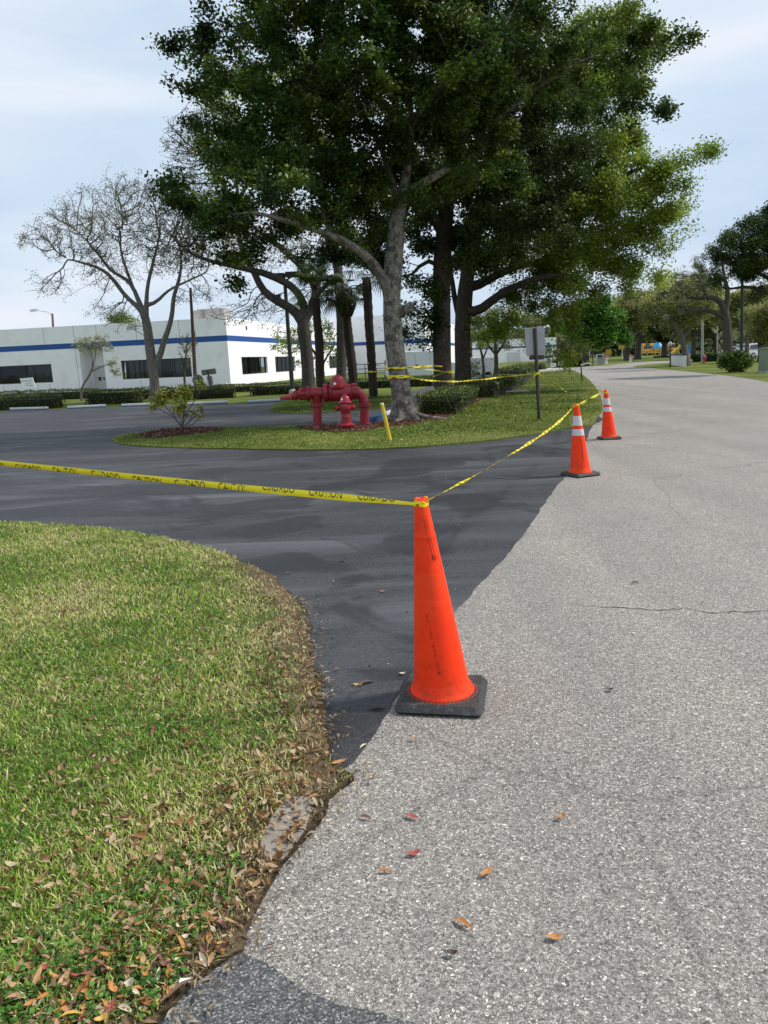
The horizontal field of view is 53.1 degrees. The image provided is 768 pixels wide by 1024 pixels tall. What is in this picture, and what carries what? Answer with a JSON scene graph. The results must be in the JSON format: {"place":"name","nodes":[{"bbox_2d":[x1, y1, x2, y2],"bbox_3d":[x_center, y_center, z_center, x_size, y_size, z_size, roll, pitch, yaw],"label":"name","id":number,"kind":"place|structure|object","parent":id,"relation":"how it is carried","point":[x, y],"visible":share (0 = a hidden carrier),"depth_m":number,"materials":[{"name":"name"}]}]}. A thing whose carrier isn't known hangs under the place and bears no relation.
{"place":"outdoors","nodes":[
{"label":"outdoors","id":0,"kind":"place"},
{"bbox_2d":[0,520,352,1023],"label":"lawn","id":1,"kind":"structure","parent":0,"point":[220,814],"depth_m":3.35,"materials":[{"name":"green plant"}]},
{"bbox_2d":[56,970,69,988],"bbox_3d":[-0.831,1.212,1.994,0.019,0.006,0.055,17,36,16],"label":"fallen leaf","id":2,"kind":"object","parent":1,"relation":"on","point":[64,977],"visible":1,"depth_m":2.00,"materials":[{"name":"beige plant"}]},
{"bbox_2d":[108,979,118,991],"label":"fallen leaf","id":3,"kind":"object","parent":1,"relation":"on","point":[111,984],"visible":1,"depth_m":1.96,"materials":[{"name":"orange plant"}]},
{"bbox_2d":[0,603,299,1023],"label":"clover","id":4,"kind":"object","parent":1,"relation":"on","point":[50,1009],"visible":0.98,"depth_m":2.27,"materials":[{"name":"green plant"}]},
{"bbox_2d":[32,964,42,984],"bbox_3d":[-0.906,1.213,2.006,0.015,0.011,0.062,24,47,-9],"label":"fallen leaf","id":5,"kind":"object","parent":4,"relation":"on","point":[37,975],"visible":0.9,"depth_m":2.01,"materials":[{"name":"beige plant"}]},
{"bbox_2d":[0,565,345,981],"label":"leaf litter","id":6,"kind":"object","parent":1,"relation":"on","point":[229,846],"visible":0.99,"depth_m":2.61,"materials":[{"name":"brown plant"}]},
{"bbox_2d":[159,978,191,1002],"bbox_3d":[-0.523,1.195,1.926,0.010,0.012,0.093,7,15,41],"label":"twig","id":7,"kind":"object","parent":1,"relation":"on","point":[176,987],"visible":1,"depth_m":1.92,"materials":[{"name":"brown wood"}]},
{"bbox_2d":[25,595,375,1023],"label":"clippings","id":8,"kind":"object","parent":1,"relation":"on","point":[192,982],"visible":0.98,"depth_m":2.56,"materials":[{"name":"plant"}]},
{"bbox_2d":[260,794,313,859],"bbox_3d":[-0.333,1.105,2.665,0.138,0.050,0.373,0,11,11],"label":"bare sandy patch","id":9,"kind":"object","parent":1,"relation":"on","point":[269,841],"visible":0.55,"depth_m":2.65,"materials":[{"name":"grey sand"}]},
{"bbox_2d":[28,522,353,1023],"bbox_3d":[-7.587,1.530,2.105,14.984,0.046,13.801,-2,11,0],"label":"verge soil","id":10,"kind":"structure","parent":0,"point":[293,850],"depth_m":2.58,"materials":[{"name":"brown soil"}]},
{"bbox_2d":[138,564,337,1023],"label":"worn verge","id":11,"kind":"structure","parent":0,"point":[240,940],"depth_m":3.06,"materials":[{"name":"brown soil"}]},
{"bbox_2d":[0,373,601,767],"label":"parking lot","id":12,"kind":"structure","parent":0,"point":[367,617],"depth_m":8.75,"materials":[{"name":"grey asphalt"}]},
{"bbox_2d":[369,413,382,422],"bbox_3d":[-0.275,-2.484,20.398,0.160,0.135,1.933,0,11,13],"label":"wheel stop","id":13,"kind":"object","parent":12,"relation":"on","point":[377,417],"visible":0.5,"depth_m":20.41,"materials":[{"name":"blue paint"}]},
{"bbox_2d":[471,357,498,374],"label":"box trailer","id":14,"kind":"object","parent":12,"relation":"on","point":[489,363],"visible":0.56,"depth_m":64.89,"materials":[{"name":"white paint"}]},
{"bbox_2d":[270,393,391,413],"bbox_3d":[-1.640,-4.393,30.764,5.380,0.065,12.454,-2,11,0],"label":"palm island","id":15,"kind":"object","parent":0,"point":[370,408],"visible":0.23,"depth_m":27.46,"materials":[{"name":"green plant"}]},
{"bbox_2d":[284,255,348,387],"bbox_3d":[-2.833,-7.980,33.692,3.105,6.212,2.885,-7,12,-23],"label":"cabbage palm","id":16,"kind":"object","parent":15,"relation":"on","point":[305,277],"visible":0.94,"depth_m":33.32,"materials":[{"name":"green plant"}]},
{"bbox_2d":[314,267,373,386],"bbox_3d":[-1.633,-8.071,34.665,2.999,5.912,2.698,-13,15,-43],"label":"cabbage palm","id":17,"kind":"object","parent":15,"relation":"on","point":[347,305],"visible":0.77,"depth_m":34.36,"materials":[{"name":"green plant"}]},
{"bbox_2d":[338,262,382,396],"bbox_3d":[-0.684,-8.205,32.973,2.889,6.744,3.189,-2,11,0],"label":"cabbage palm","id":18,"kind":"object","parent":15,"relation":"on","point":[367,287],"visible":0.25,"depth_m":33.02,"materials":[{"name":"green plant"}]},
{"bbox_2d":[112,368,602,450],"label":"grass island","id":19,"kind":"structure","parent":0,"point":[329,441],"depth_m":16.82,"materials":[{"name":"green plant"}]},
{"bbox_2d":[136,428,223,437],"bbox_3d":[-5.050,-1.937,19.039,2.007,0.075,2.466,-2,11,0],"label":"mulch bed","id":20,"kind":"object","parent":19,"relation":"on","point":[177,435],"visible":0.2,"depth_m":18.45,"materials":[{"name":"brown wood"}]},
{"bbox_2d":[146,378,207,427],"bbox_3d":[-5.324,-2.742,19.817,1.716,1.350,1.059,-2,11,0],"label":"croton shrub","id":21,"kind":"object","parent":20,"relation":"on","point":[184,390],"visible":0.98,"depth_m":19.83,"materials":[{"name":"green plant"}]},
{"bbox_2d":[136,397,483,437],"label":"mulch","id":22,"kind":"object","parent":19,"relation":"on","point":[169,431],"visible":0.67,"depth_m":18.84,"materials":[{"name":"brown wood"}]},
{"bbox_2d":[280,374,370,427],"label":"fire backflow pipes","id":23,"kind":"object","parent":19,"relation":"on","point":[336,388],"visible":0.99,"depth_m":18.53,"materials":[{"name":"red metal"}]},
{"bbox_2d":[335,394,355,428],"bbox_3d":[-0.887,-2.293,17.872,0.412,0.915,0.419,-12,15,-41],"label":"fire hydrant","id":24,"kind":"object","parent":19,"relation":"on","point":[345,407],"visible":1,"depth_m":17.78,"materials":[{"name":"red metal"}]},
{"bbox_2d":[123,390,593,446],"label":"leaf litter","id":25,"kind":"object","parent":19,"relation":"on","point":[424,423],"visible":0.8,"depth_m":18.29,"materials":[{"name":"brown plant"}]},
{"bbox_2d":[297,414,431,431],"bbox_3d":[0.245,-2.320,19.823,2.651,0.075,5.496,9,16,44],"label":"mulch bed","id":26,"kind":"object","parent":19,"relation":"on","point":[359,430],"visible":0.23,"depth_m":18.18,"materials":[{"name":"brown wood"}]},
{"bbox_2d":[380,403,391,440],"bbox_3d":[0.052,-1.697,15.030,0.230,0.879,0.072,-2,11,0],"label":"marker post","id":27,"kind":"object","parent":19,"relation":"on","point":[385,421],"visible":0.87,"depth_m":14.99,"materials":[{"name":"yellow paint"}]},
{"bbox_2d":[141,0,709,421],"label":"shade tree","id":28,"kind":"object","parent":19,"relation":"on","point":[470,65],"visible":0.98,"depth_m":17.74,"materials":[{"name":"green plant"}]},
{"bbox_2d":[386,365,451,370],"bbox_3d":[1.235,-4.498,23.767,0.566,0.191,8.939,0,11,13],"label":"caution tape","id":29,"kind":"object","parent":28,"relation":"attached to","point":[412,367],"visible":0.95,"depth_m":20.84,"materials":[{"name":"yellow plastic"}]},
{"bbox_2d":[388,371,533,381],"bbox_3d":[2.919,-3.823,21.483,3.882,0.392,5.774,2,12,24],"label":"caution tape","id":30,"kind":"object","parent":28,"relation":"attached to","point":[398,376],"visible":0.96,"depth_m":21.24,"materials":[{"name":"yellow plastic"}]},
{"bbox_2d":[278,5,614,388],"bbox_3d":[2.155,-10.218,27.140,12.446,12.810,7.305,-2,11,0],"label":"dark trunk tree","id":31,"kind":"object","parent":19,"relation":"on","point":[450,238],"visible":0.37,"depth_m":26.79,"materials":[{"name":"green plant"}]},
{"bbox_2d":[414,383,479,414],"bbox_3d":[2.150,-3.614,24.210,1.443,0.715,6.112,0,11,12],"label":"hedge","id":32,"kind":"object","parent":19,"relation":"on","point":[452,399],"visible":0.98,"depth_m":21.54,"materials":[{"name":"green plant"}]},
{"bbox_2d":[463,373,524,397],"bbox_3d":[4.897,-5.535,33.173,1.492,0.788,8.971,1,12,16],"label":"hedge","id":33,"kind":"object","parent":19,"relation":"on","point":[496,387],"visible":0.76,"depth_m":30.17,"materials":[{"name":"green plant"}]},
{"bbox_2d":[453,302,540,374],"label":"tree","id":34,"kind":"object","parent":19,"relation":"on","point":[504,345],"visible":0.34,"depth_m":60.19,"materials":[{"name":"green plant"}]},
{"bbox_2d":[525,327,545,419],"bbox_3d":[3.582,-3.142,18.146,0.483,2.399,0.147,-2,11,0],"label":"road sign","id":35,"kind":"object","parent":19,"relation":"on","point":[535,343],"visible":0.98,"depth_m":18.01,"materials":[{"name":"grey metal"}]},
{"bbox_2d":[450,0,731,385],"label":"spreading tree","id":36,"kind":"object","parent":19,"relation":"on","point":[605,197],"visible":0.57,"depth_m":30.46,"materials":[{"name":"green plant"}]},
{"bbox_2d":[0,351,767,415],"bbox_3d":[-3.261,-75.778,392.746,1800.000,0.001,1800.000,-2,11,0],"label":"ground","id":37,"kind":"structure","parent":0,"point":[697,367],"depth_m":50.79,"materials":[{"name":"green plant"}]},
{"bbox_2d":[20,377,35,398],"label":"welcome sign","id":38,"kind":"object","parent":37,"relation":"on","point":[27,383],"visible":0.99,"depth_m":46.20,"materials":[{"name":"metal"}]},
{"bbox_2d":[9,407,48,410],"bbox_3d":[-16.592,-4.840,35.890,2.082,0.135,0.160,1,12,16],"label":"wheel stop","id":39,"kind":"object","parent":37,"relation":"on","point":[29,408],"visible":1,"depth_m":35.80,"materials":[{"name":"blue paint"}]},
{"bbox_2d":[0,393,66,409],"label":"hedge","id":40,"kind":"object","parent":37,"relation":"on","point":[7,402],"visible":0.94,"depth_m":36.79,"materials":[{"name":"green plant"}]},
{"bbox_2d":[0,387,98,399],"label":"hedge","id":41,"kind":"object","parent":37,"relation":"on","point":[68,394],"visible":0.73,"depth_m":49.33,"materials":[{"name":"green plant"}]},
{"bbox_2d":[67,404,105,408],"bbox_3d":[-13.698,-4.867,35.397,1.704,0.135,0.160,-4,11,-7],"label":"wheel stop","id":42,"kind":"object","parent":37,"relation":"on","point":[86,406],"visible":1,"depth_m":35.33,"materials":[{"name":"blue paint"}]},
{"bbox_2d":[71,334,123,400],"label":"young tree","id":43,"kind":"object","parent":37,"relation":"on","point":[80,344],"visible":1,"depth_m":44.87,"materials":[{"name":"green plant"}]},
{"bbox_2d":[84,387,145,404],"bbox_3d":[-13.649,-5.907,38.895,2.830,0.865,1.341,0,11,12],"label":"hedge","id":44,"kind":"object","parent":37,"relation":"on","point":[107,396],"visible":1,"depth_m":38.55,"materials":[{"name":"green plant"}]},
{"bbox_2d":[100,309,137,378],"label":"tree","id":45,"kind":"object","parent":37,"relation":"on","point":[118,317],"visible":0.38,"depth_m":87.85,"materials":[{"name":"green plant"}]},
{"bbox_2d":[14,162,227,400],"bbox_3d":[-13.523,-11.441,39.409,10.978,11.784,6.009,-2,11,0],"label":"bare oak","id":46,"kind":"object","parent":37,"relation":"on","point":[153,359],"visible":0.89,"depth_m":39.09,"materials":[{"name":"grey plant"}]},
{"bbox_2d":[121,403,151,406],"bbox_3d":[-11.178,-4.881,34.917,1.618,0.135,0.160,0,11,12],"label":"wheel stop","id":47,"kind":"object","parent":37,"relation":"on","point":[134,404],"visible":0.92,"depth_m":34.88,"materials":[{"name":"blue paint"}]},
{"bbox_2d":[133,384,182,398],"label":"hedge","id":48,"kind":"object","parent":37,"relation":"on","point":[166,388],"visible":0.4,"depth_m":42.95,"materials":[{"name":"green plant"}]},
{"bbox_2d":[0,317,347,393],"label":"office building","id":49,"kind":"structure","parent":37,"relation":"on","point":[45,358],"depth_m":66.78,"materials":[{"name":"white paint"}]},
{"bbox_2d":[0,364,52,383],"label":"window","id":50,"kind":"structure","parent":49,"relation":"in","point":[42,373],"depth_m":68.51,"materials":[{"name":"black glass"}]},
{"bbox_2d":[93,365,106,388],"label":"double door","id":51,"kind":"structure","parent":49,"relation":"in","point":[99,381],"depth_m":68.33,"materials":[{"name":"white metal"}]},
{"bbox_2d":[121,358,191,378],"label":"window","id":52,"kind":"structure","parent":49,"relation":"in","point":[135,369],"depth_m":66.10,"materials":[{"name":"black glass"}]},
{"bbox_2d":[193,308,230,318],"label":"rooftop unit","id":53,"kind":"object","parent":49,"relation":"on","point":[200,313],"visible":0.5,"depth_m":66.06,"materials":[{"name":"beige metal"}]},
{"bbox_2d":[241,357,265,374],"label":"window","id":54,"kind":"structure","parent":49,"relation":"in","point":[250,365],"depth_m":70.83,"materials":[{"name":"black glass"}]},
{"bbox_2d":[275,356,293,371],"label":"window","id":55,"kind":"structure","parent":49,"relation":"in","point":[281,363],"depth_m":79.37,"materials":[{"name":"black glass"}]},
{"bbox_2d":[176,330,197,384],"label":"young tree","id":56,"kind":"object","parent":37,"relation":"on","point":[186,351],"visible":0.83,"depth_m":45.94,"materials":[{"name":"green plant"}]},
{"bbox_2d":[189,288,197,389],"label":"utility pole","id":57,"kind":"object","parent":37,"relation":"on","point":[193,341],"visible":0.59,"depth_m":41.82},
{"bbox_2d":[187,400,227,404],"bbox_3d":[-7.803,-4.840,33.973,1.747,0.135,0.160,-3,11,-4],"label":"wheel stop","id":58,"kind":"object","parent":37,"relation":"on","point":[209,402],"visible":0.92,"depth_m":33.91,"materials":[{"name":"blue paint"}]},
{"bbox_2d":[201,368,215,385],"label":"arrow sign","id":59,"kind":"object","parent":37,"relation":"on","point":[208,372],"visible":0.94,"depth_m":45.24,"materials":[{"name":"metal"}]},
{"bbox_2d":[189,383,235,399],"bbox_3d":[-8.997,-6.316,40.238,2.452,0.756,1.369,-5,12,-14],"label":"hedge","id":60,"kind":"object","parent":37,"relation":"on","point":[212,393],"visible":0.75,"depth_m":39.88,"materials":[{"name":"green plant"}]},
{"bbox_2d":[209,381,263,391],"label":"hedge","id":61,"kind":"object","parent":37,"relation":"on","point":[245,388],"visible":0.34,"depth_m":48.81,"materials":[{"name":"green plant"}]},
{"bbox_2d":[154,92,354,387],"bbox_3d":[-6.209,-12.382,36.258,9.561,14.226,5.118,-2,11,0],"label":"leaning oak","id":62,"kind":"object","parent":37,"relation":"on","point":[302,318],"visible":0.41,"depth_m":36.31,"materials":[{"name":"green plant"}]},
{"bbox_2d":[248,398,284,402],"bbox_3d":[-5.128,-4.860,33.493,1.617,0.135,0.160,-6,12,-18],"label":"wheel stop","id":63,"kind":"object","parent":37,"relation":"on","point":[264,400],"visible":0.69,"depth_m":33.41,"materials":[{"name":"blue paint"}]},
{"bbox_2d":[191,40,352,383],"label":"leafy tree","id":64,"kind":"object","parent":37,"relation":"on","point":[340,359],"visible":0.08,"depth_m":40.22,"materials":[{"name":"green plant"}]},
{"bbox_2d":[249,380,301,395],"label":"hedge","id":65,"kind":"object","parent":37,"relation":"on","point":[272,390],"visible":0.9,"depth_m":41.78,"materials":[{"name":"green plant"}]},
{"bbox_2d":[275,271,298,393],"bbox_3d":[-4.929,-9.182,39.939,1.729,6.322,0.500,-2,11,0],"label":"parking lamp","id":66,"kind":"object","parent":37,"relation":"on","point":[288,275],"visible":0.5,"depth_m":39.83,"materials":[{"name":"metal"}]},
{"bbox_2d":[269,316,346,371],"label":"leafy tree","id":67,"kind":"object","parent":37,"relation":"on","point":[330,348],"visible":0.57,"depth_m":50.65,"materials":[{"name":"green plant"}]},
{"bbox_2d":[325,375,433,388],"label":"hedge","id":68,"kind":"object","parent":37,"relation":"on","point":[362,384],"visible":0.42,"depth_m":44.91,"materials":[{"name":"green plant"}]},
{"bbox_2d":[310,314,454,372],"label":"warehouse wing","id":69,"kind":"structure","parent":37,"relation":"on","point":[358,331],"depth_m":105.33,"materials":[{"name":"white paint"}]},
{"bbox_2d":[384,350,454,376],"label":"cargo van","id":70,"kind":"object","parent":37,"relation":"on","point":[419,358],"visible":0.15,"depth_m":56.01,"materials":[{"name":"white paint"}]},
{"bbox_2d":[471,324,493,376],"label":"tree","id":71,"kind":"object","parent":37,"relation":"on","point":[481,345],"visible":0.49,"depth_m":56.71,"materials":[{"name":"green plant"}]},
{"bbox_2d":[472,337,555,362],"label":"building","id":72,"kind":"structure","parent":37,"relation":"on","point":[513,355],"depth_m":166.66,"materials":[{"name":"white paint"}]},
{"bbox_2d":[507,352,519,361],"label":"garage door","id":73,"kind":"structure","parent":72,"relation":"in","point":[515,356],"depth_m":166.78,"materials":[{"name":"white metal"}]},
{"bbox_2d":[497,363,534,384],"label":"hedge","id":74,"kind":"object","parent":37,"relation":"on","point":[527,368],"visible":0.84,"depth_m":40.65,"materials":[{"name":"green plant"}]},
{"bbox_2d":[518,300,561,339],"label":"tree","id":75,"kind":"object","parent":37,"relation":"on","point":[550,332],"visible":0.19,"depth_m":169.85,"materials":[{"name":"green plant"}]},
{"bbox_2d":[539,297,582,348],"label":"tree","id":76,"kind":"object","parent":37,"relation":"on","point":[556,326],"visible":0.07,"depth_m":145.05,"materials":[{"name":"green plant"}]},
{"bbox_2d":[552,339,590,367],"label":"tree","id":77,"kind":"object","parent":37,"relation":"on","point":[564,340],"visible":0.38,"depth_m":80.30,"materials":[{"name":"green plant"}]},
{"bbox_2d":[557,291,634,365],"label":"tree","id":78,"kind":"object","parent":37,"relation":"on","point":[606,320],"visible":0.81,"depth_m":84.31,"materials":[{"name":"green plant"}]},
{"bbox_2d":[596,354,603,363],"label":"utility cabinet","id":79,"kind":"object","parent":37,"relation":"on","point":[599,358],"visible":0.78,"depth_m":93.99,"materials":[{"name":"grey metal"}]},
{"bbox_2d":[471,324,756,358],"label":"distant woods","id":80,"kind":"object","parent":37,"relation":"on","point":[708,347],"visible":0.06,"depth_m":208.76,"materials":[{"name":"green plant"}]},
{"bbox_2d":[610,286,656,360],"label":"tree","id":81,"kind":"object","parent":37,"relation":"on","point":[632,307],"visible":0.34,"depth_m":113.45,"materials":[{"name":"green plant"}]},
{"bbox_2d":[641,343,659,354],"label":"school bus","id":82,"kind":"object","parent":37,"relation":"on","point":[645,350],"visible":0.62,"depth_m":194.17,"materials":[{"name":"yellow metal"}]},
{"bbox_2d":[630,289,682,359],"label":"tree","id":83,"kind":"object","parent":37,"relation":"on","point":[658,337],"visible":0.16,"depth_m":123.10,"materials":[{"name":"green plant"}]},
{"bbox_2d":[641,287,689,356],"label":"tree","id":84,"kind":"object","parent":37,"relation":"on","point":[664,348],"visible":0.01,"depth_m":136.91,"materials":[{"name":"green plant"}]},
{"bbox_2d":[629,271,724,365],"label":"tree","id":85,"kind":"object","parent":37,"relation":"on","point":[670,307],"visible":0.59,"depth_m":65.63,"materials":[{"name":"green plant"}]},
{"bbox_2d":[671,354,686,366],"bbox_3d":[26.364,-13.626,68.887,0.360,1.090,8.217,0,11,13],"label":"utility box","id":86,"kind":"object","parent":37,"relation":"on","point":[678,359],"depth_m":67.35,"materials":[{"name":"white paint"}]},
{"bbox_2d":[655,287,724,358],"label":"tree","id":87,"kind":"object","parent":37,"relation":"on","point":[695,332],"visible":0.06,"depth_m":102.57,"materials":[{"name":"green plant"}]},
{"bbox_2d":[650,243,734,364],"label":"tree","id":88,"kind":"object","parent":37,"relation":"on","point":[723,315],"visible":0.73,"depth_m":58.12,"materials":[{"name":"green plant"}]},
{"bbox_2d":[691,352,717,361],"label":"hedge","id":89,"kind":"object","parent":37,"relation":"on","point":[711,357],"visible":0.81,"depth_m":81.30,"materials":[{"name":"green plant"}]},
{"bbox_2d":[690,320,739,352],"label":"tree","id":90,"kind":"object","parent":37,"relation":"on","point":[709,333],"visible":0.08,"depth_m":126.91,"materials":[{"name":"green plant"}]},
{"bbox_2d":[700,200,767,310],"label":"tree","id":91,"kind":"object","parent":37,"relation":"on","point":[750,265],"visible":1,"depth_m":41.97,"materials":[{"name":"green plant"}]},
{"bbox_2d":[716,348,754,372],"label":"round bush","id":92,"kind":"object","parent":37,"relation":"on","point":[736,360],"visible":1,"depth_m":45.50,"materials":[{"name":"green plant"}]},
{"bbox_2d":[705,281,767,351],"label":"tree","id":93,"kind":"object","parent":37,"relation":"on","point":[734,307],"visible":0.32,"depth_m":80.93,"materials":[{"name":"green plant"}]},
{"bbox_2d":[740,283,743,371],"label":"utility pole","id":94,"kind":"object","parent":37,"relation":"on","point":[741,314],"visible":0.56,"depth_m":45.73,"materials":[{"name":"metal"}]},
{"bbox_2d":[732,298,767,361],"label":"tree","id":95,"kind":"object","parent":37,"relation":"on","point":[756,321],"visible":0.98,"depth_m":69.72,"materials":[{"name":"green plant"}]},
{"bbox_2d":[735,343,764,357],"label":"parked car","id":96,"kind":"object","parent":37,"relation":"on","point":[753,349],"visible":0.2,"depth_m":85.25,"materials":[{"name":"white paint"}]},
{"bbox_2d":[756,347,767,372],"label":"transformer box","id":97,"kind":"object","parent":37,"relation":"on","point":[763,361],"visible":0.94,"depth_m":42.90,"materials":[{"name":"green metal"}]},
{"bbox_2d":[0,0,767,371],"label":"sky","id":98,"kind":"structure","parent":0,"point":[81,90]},
{"bbox_2d":[241,361,767,1023],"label":"road","id":99,"kind":"structure","parent":0,"point":[637,875],"depth_m":2.85,"materials":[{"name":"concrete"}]},
{"bbox_2d":[160,953,415,1023],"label":"asphalt patch","id":100,"kind":"object","parent":99,"relation":"on","point":[251,990],"visible":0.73,"depth_m":1.93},
{"bbox_2d":[394,497,487,717],"bbox_3d":[0.257,0.406,3.531,0.405,0.963,0.405,0,11,11],"label":"traffic cone","id":101,"kind":"object","parent":99,"relation":"on","point":[439,681],"visible":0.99,"depth_m":3.47,"materials":[{"name":"orange plastic"}]},
{"bbox_2d":[0,460,428,506],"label":"caution tape","id":102,"kind":"object","parent":101,"relation":"attached to","point":[303,493],"visible":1,"depth_m":4.06,"materials":[{"name":"yellow plastic"}]},
{"bbox_2d":[429,404,578,499],"bbox_3d":[1.276,-0.641,6.693,0.170,0.198,6.932,2,12,20],"label":"caution tape","id":103,"kind":"object","parent":101,"relation":"attached to","point":[533,440],"visible":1,"depth_m":6.95,"materials":[{"name":"yellow plastic"}]},
{"bbox_2d":[560,404,599,477],"bbox_3d":[2.538,-0.934,9.916,0.385,0.927,0.385,-7,12,-24],"label":"traffic cone","id":104,"kind":"object","parent":99,"relation":"on","point":[579,465],"visible":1,"depth_m":9.86,"materials":[{"name":"orange plastic"}]},
{"bbox_2d":[597,390,621,439],"bbox_3d":[4.077,-1.761,13.894,0.380,0.894,0.380,-2,11,0],"label":"traffic cone","id":105,"kind":"object","parent":99,"relation":"on","point":[608,430],"visible":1,"depth_m":13.83,"materials":[{"name":"orange plastic"}]},
{"bbox_2d":[701,313,704,362],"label":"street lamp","id":106,"kind":"object","parent":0,"point":[702,339],"visible":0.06,"depth_m":74.37,"materials":[{"name":"grey metal"}]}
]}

